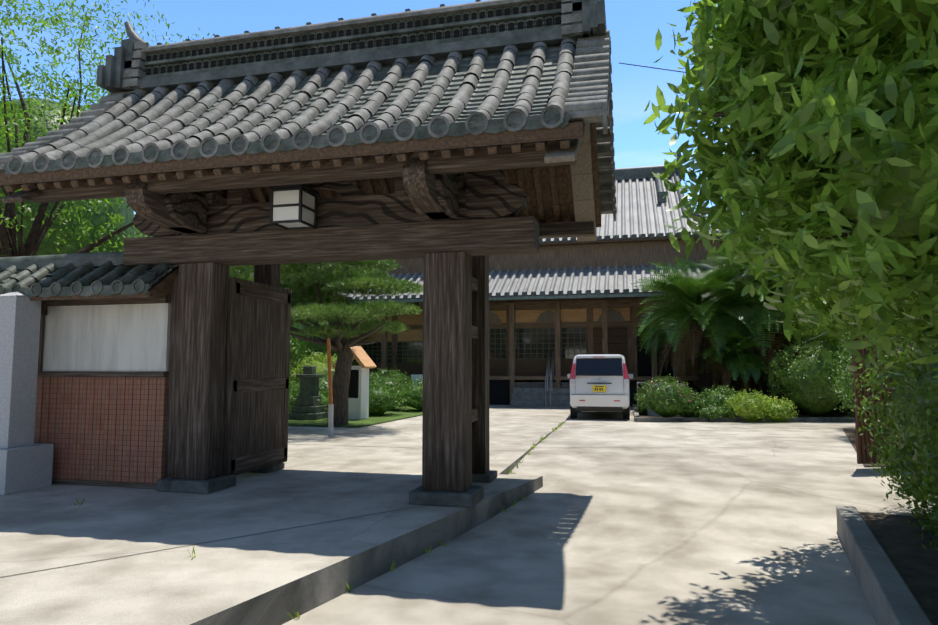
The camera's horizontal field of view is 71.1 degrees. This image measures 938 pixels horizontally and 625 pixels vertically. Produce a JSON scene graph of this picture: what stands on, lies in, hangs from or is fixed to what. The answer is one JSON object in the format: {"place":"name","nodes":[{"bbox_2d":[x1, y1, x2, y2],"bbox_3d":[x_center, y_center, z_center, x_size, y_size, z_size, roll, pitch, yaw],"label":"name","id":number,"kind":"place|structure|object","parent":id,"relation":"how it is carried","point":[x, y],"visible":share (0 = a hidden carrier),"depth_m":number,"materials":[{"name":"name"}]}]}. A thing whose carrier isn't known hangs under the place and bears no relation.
{"place":"outdoors","nodes":[
{"label":"outdoors","id":0,"kind":"place"},
{"bbox_2d":[0,65,149,256],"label":"tree","id":1,"kind":"object","parent":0,"point":[47,246],"depth_m":14.21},
{"bbox_2d":[0,0,214,256],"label":"cherry tree","id":2,"kind":"object","parent":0,"point":[56,22],"depth_m":11.15,"materials":[{"name":"green plant"}]},
{"bbox_2d":[0,426,549,624],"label":"raised pavement","id":3,"kind":"structure","parent":0,"point":[273,577],"depth_m":5.09,"materials":[{"name":"concrete"}]},
{"bbox_2d":[0,291,53,494],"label":"stone pillar","id":4,"kind":"structure","parent":3,"relation":"on","point":[26,462],"depth_m":6.93,"materials":[{"name":"stone"}]},
{"bbox_2d":[34,293,170,488],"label":"side wall","id":5,"kind":"structure","parent":3,"relation":"on","point":[101,396],"depth_m":7.23,"materials":[{"name":"white paint"}]},
{"bbox_2d":[0,251,178,300],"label":"wall coping","id":6,"kind":"structure","parent":5,"relation":"on","point":[100,275],"depth_m":7.12,"materials":[{"name":"tile"}]},
{"bbox_2d":[1,123,596,491],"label":"timber gate","id":7,"kind":"object","parent":3,"relation":"on","point":[451,219],"visible":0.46,"depth_m":6.73,"materials":[{"name":"brown wood"}]},
{"bbox_2d":[269,184,318,229],"bbox_3d":[-1.740,-1.046,6.612,0.360,0.376,0.450,-1,-5,14],"label":"gate lantern","id":8,"kind":"object","parent":7,"relation":"attached to","point":[293,207],"visible":0.96,"depth_m":6.44,"materials":[{"name":"white paper"}]},
{"bbox_2d":[0,120,600,226],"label":"roof eaves","id":9,"kind":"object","parent":7,"relation":"on","point":[573,129],"depth_m":5.86,"materials":[{"name":"brown wood"}]},
{"bbox_2d":[0,0,616,220],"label":"gate roof tiles","id":10,"kind":"object","parent":9,"relation":"on","point":[478,67],"visible":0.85,"depth_m":6.77,"materials":[{"name":"grey ceramic"}]},
{"bbox_2d":[156,462,497,507],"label":"pillar base stones","id":11,"kind":"object","parent":3,"relation":"on","point":[472,496],"visible":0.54,"depth_m":6.69,"materials":[{"name":"grey stone"}]},
{"bbox_2d":[327,338,333,436],"bbox_3d":[-2.609,1.411,12.317,0.189,1.854,0.098,-4,-6,36],"label":"pine prop pole","id":12,"kind":"object","parent":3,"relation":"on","point":[330,416],"visible":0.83,"depth_m":12.27,"materials":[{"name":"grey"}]},
{"bbox_2d":[229,259,422,426],"bbox_3d":[-3.984,0.317,15.024,7.212,4.526,4.121,-3,-6,35],"label":"pine","id":13,"kind":"object","parent":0,"point":[362,278],"depth_m":14.30,"materials":[{"name":"green plant"}]},
{"bbox_2d":[0,0,752,215],"label":"sky","id":14,"kind":"structure","parent":0,"point":[633,25],"materials":[{"name":"blue"}]},
{"bbox_2d":[134,188,764,279],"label":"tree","id":15,"kind":"object","parent":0,"point":[242,277],"depth_m":45.06,"materials":[{"name":"green plant"}]},
{"bbox_2d":[282,405,937,624],"bbox_3d":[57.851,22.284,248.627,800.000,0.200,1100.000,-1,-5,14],"label":"ground","id":16,"kind":"structure","parent":0,"point":[695,523],"depth_m":5.77,"materials":[{"name":"concrete"}]},
{"bbox_2d":[289,351,336,387],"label":"lime shrub","id":17,"kind":"object","parent":16,"relation":"on","point":[334,358],"depth_m":20.22,"materials":[{"name":"green plant"}]},
{"bbox_2d":[74,421,564,619],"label":"weeds","id":18,"kind":"object","parent":16,"relation":"on","point":[442,543],"depth_m":6.14,"materials":[{"name":"green plant"}]},
{"bbox_2d":[3,416,854,576],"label":"concrete joints","id":19,"kind":"object","parent":16,"relation":"on","point":[358,516],"visible":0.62,"depth_m":5.73,"materials":[{"name":"grey concrete"}]},
{"bbox_2d":[289,239,720,406],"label":"building","id":20,"kind":"structure","parent":16,"relation":"on","point":[525,336],"depth_m":23.47,"materials":[{"name":"brown wood"}]},
{"bbox_2d":[285,153,739,301],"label":"hall roofs","id":21,"kind":"structure","parent":20,"relation":"on","point":[643,206],"depth_m":23.40,"materials":[{"name":"grey ceramic"}]},
{"bbox_2d":[313,293,676,382],"bbox_3d":[-0.208,1.385,22.851,19.350,3.667,1.370,-1,-5,14],"label":"roof gutter","id":22,"kind":"object","parent":21,"relation":"attached to","point":[419,301],"visible":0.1,"depth_m":21.55,"materials":[{"name":"metal"}]},
{"bbox_2d":[545,351,553,406],"bbox_3d":[2.767,2.259,22.522,0.194,1.869,0.994,-1,-5,14],"label":"handrail","id":23,"kind":"object","parent":16,"relation":"on","point":[548,366],"visible":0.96,"depth_m":22.49,"materials":[{"name":"grey metal"}]},
{"bbox_2d":[288,404,889,465],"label":"lawn and beds","id":24,"kind":"structure","parent":16,"relation":"on","point":[396,413],"depth_m":16.54,"materials":[{"name":"green plant"}]},
{"bbox_2d":[288,366,327,419],"bbox_3d":[-4.024,2.022,16.538,0.800,1.340,0.800,-1,-5,14],"label":"stone monument","id":25,"kind":"object","parent":24,"relation":"on","point":[307,407],"visible":0.81,"depth_m":16.34,"materials":[{"name":"grey stone"}]},
{"bbox_2d":[289,289,374,385],"bbox_3d":[-7.871,0.759,20.222,5.267,4.505,14.083,-4,-6,38],"label":"hedge","id":26,"kind":"object","parent":24,"relation":"on","point":[315,347],"depth_m":22.48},
{"bbox_2d":[331,346,376,419],"bbox_3d":[-2.893,1.768,16.556,0.900,1.850,0.770,-1,-5,14],"label":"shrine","id":27,"kind":"object","parent":24,"relation":"on","point":[358,400],"visible":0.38,"depth_m":16.31,"materials":[{"name":"white paint"}]},
{"bbox_2d":[289,367,422,414],"bbox_3d":[-3.409,2.200,18.660,6.390,1.337,4.002,2,-5,-26],"label":"shrub","id":28,"kind":"object","parent":24,"relation":"on","point":[295,391],"depth_m":18.48,"materials":[{"name":"green plant"}]},
{"bbox_2d":[411,375,422,387],"bbox_3d":[-1.426,2.530,21.034,0.900,1.080,0.060,-1,-5,14],"label":"notice board","id":29,"kind":"object","parent":24,"relation":"on","point":[417,377],"visible":0.05,"depth_m":21.09,"materials":[{"name":"white"}]},
{"bbox_2d":[637,382,683,415],"bbox_3d":[5.374,2.420,18.529,1.200,0.880,1.615,-1,-5,14],"label":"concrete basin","id":30,"kind":"object","parent":24,"relation":"on","point":[646,413],"visible":0.25,"depth_m":17.84,"materials":[{"name":"grey concrete"}]},
{"bbox_2d":[681,385,741,421],"bbox_3d":[6.155,2.254,16.326,1.225,0.930,1.727,-4,-6,42],"label":"bush","id":31,"kind":"object","parent":24,"relation":"on","point":[732,391],"depth_m":16.06,"materials":[{"name":"green plant"}]},
{"bbox_2d":[633,406,854,421],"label":"bed kerb","id":32,"kind":"structure","parent":24,"relation":"on","point":[725,419],"depth_m":15.85,"materials":[{"name":"concrete"}]},
{"bbox_2d":[723,388,799,421],"bbox_3d":[7.051,2.257,15.884,1.814,0.833,1.291,-1,-5,14],"label":"yellow shrub","id":33,"kind":"object","parent":24,"relation":"on","point":[768,402],"depth_m":15.66,"materials":[{"name":"plant"}]},
{"bbox_2d":[778,286,854,410],"bbox_3d":[10.314,0.847,16.981,4.242,3.543,3.634,-1,-5,14],"label":"shrub","id":34,"kind":"object","parent":24,"relation":"on","point":[808,327],"depth_m":16.81,"materials":[{"name":"green plant"}]},
{"bbox_2d":[825,331,854,419],"bbox_3d":[8.593,0.847,12.494,3.573,2.607,5.593,-4,-6,41],"label":"shrub","id":35,"kind":"object","parent":24,"relation":"on","point":[846,380],"visible":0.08,"depth_m":12.44,"materials":[{"name":"green plant"}]},
{"bbox_2d":[567,355,632,418],"bbox_3d":[3.563,2.001,17.877,1.820,1.605,3.275,-1,-5,12],"label":"van","id":36,"kind":"object","parent":16,"relation":"on","point":[604,365],"visible":0.92,"depth_m":16.39,"materials":[{"name":"white metal"}]},
{"bbox_2d":[570,354,629,408],"bbox_3d":[3.583,1.867,17.982,1.475,1.390,3.334,-1,-5,12],"label":"car body","id":37,"kind":"object","parent":36,"relation":"attached to","point":[617,386],"visible":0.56,"depth_m":16.41,"materials":[{"name":"white metal"}]},
{"bbox_2d":[631,229,816,413],"bbox_3d":[8.281,-0.003,19.183,7.194,6.564,5.037,1,-5,-9],"label":"cycad","id":38,"kind":"object","parent":16,"relation":"on","point":[702,297],"depth_m":18.53,"materials":[{"name":"green plant"}]},
{"bbox_2d":[659,313,801,395],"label":"dead cycad fronds","id":39,"kind":"object","parent":38,"relation":"attached to","point":[683,353],"visible":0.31,"depth_m":18.58,"materials":[{"name":"brown plant"}]},
{"bbox_2d":[720,260,854,413],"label":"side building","id":40,"kind":"structure","parent":16,"relation":"on","point":[846,410],"depth_m":18.72,"materials":[{"name":"brown wood"}]},
{"bbox_2d":[836,506,937,624],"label":"planter bed","id":41,"kind":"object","parent":16,"relation":"on","point":[893,563],"depth_m":4.31,"materials":[{"name":"concrete"}]},
{"bbox_2d":[849,305,937,550],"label":"hedge","id":42,"kind":"object","parent":41,"relation":"on","point":[922,487],"depth_m":5.33,"materials":[{"name":"green plant"}]},
{"bbox_2d":[850,292,928,463],"bbox_3d":[6.925,0.744,8.843,3.702,2.500,0.085,0,-5,-4],"label":"wood slat fence","id":43,"kind":"object","parent":16,"relation":"on","point":[861,443],"visible":0.15,"depth_m":8.64,"materials":[{"name":"brown wood"}]},
{"bbox_2d":[619,62,685,72],"bbox_3d":[15.377,-6.322,17.643,24.169,1.869,0.022,1,-5,-11],"label":"overhead wire","id":44,"kind":"object","parent":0,"point":[651,67],"visible":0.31,"depth_m":15.48,"materials":[{"name":"black metal"}]},
{"bbox_2d":[633,373,709,416],"bbox_3d":[5.070,2.082,16.306,1.951,1.132,1.480,-1,-5,14],"label":"azalea shrub","id":45,"kind":"object","parent":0,"point":[687,392],"depth_m":16.04,"materials":[{"name":"green plant"}]},
{"bbox_2d":[643,0,937,388],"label":"camphor tree","id":46,"kind":"object","parent":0,"point":[820,104],"depth_m":2.84,"materials":[{"name":"green plant"}]},
{"bbox_2d":[766,335,851,416],"bbox_3d":[8.623,1.611,16.572,2.221,2.035,2.008,-1,-5,14],"label":"round shrub","id":47,"kind":"object","parent":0,"point":[814,408],"depth_m":16.14,"materials":[{"name":"green plant"}]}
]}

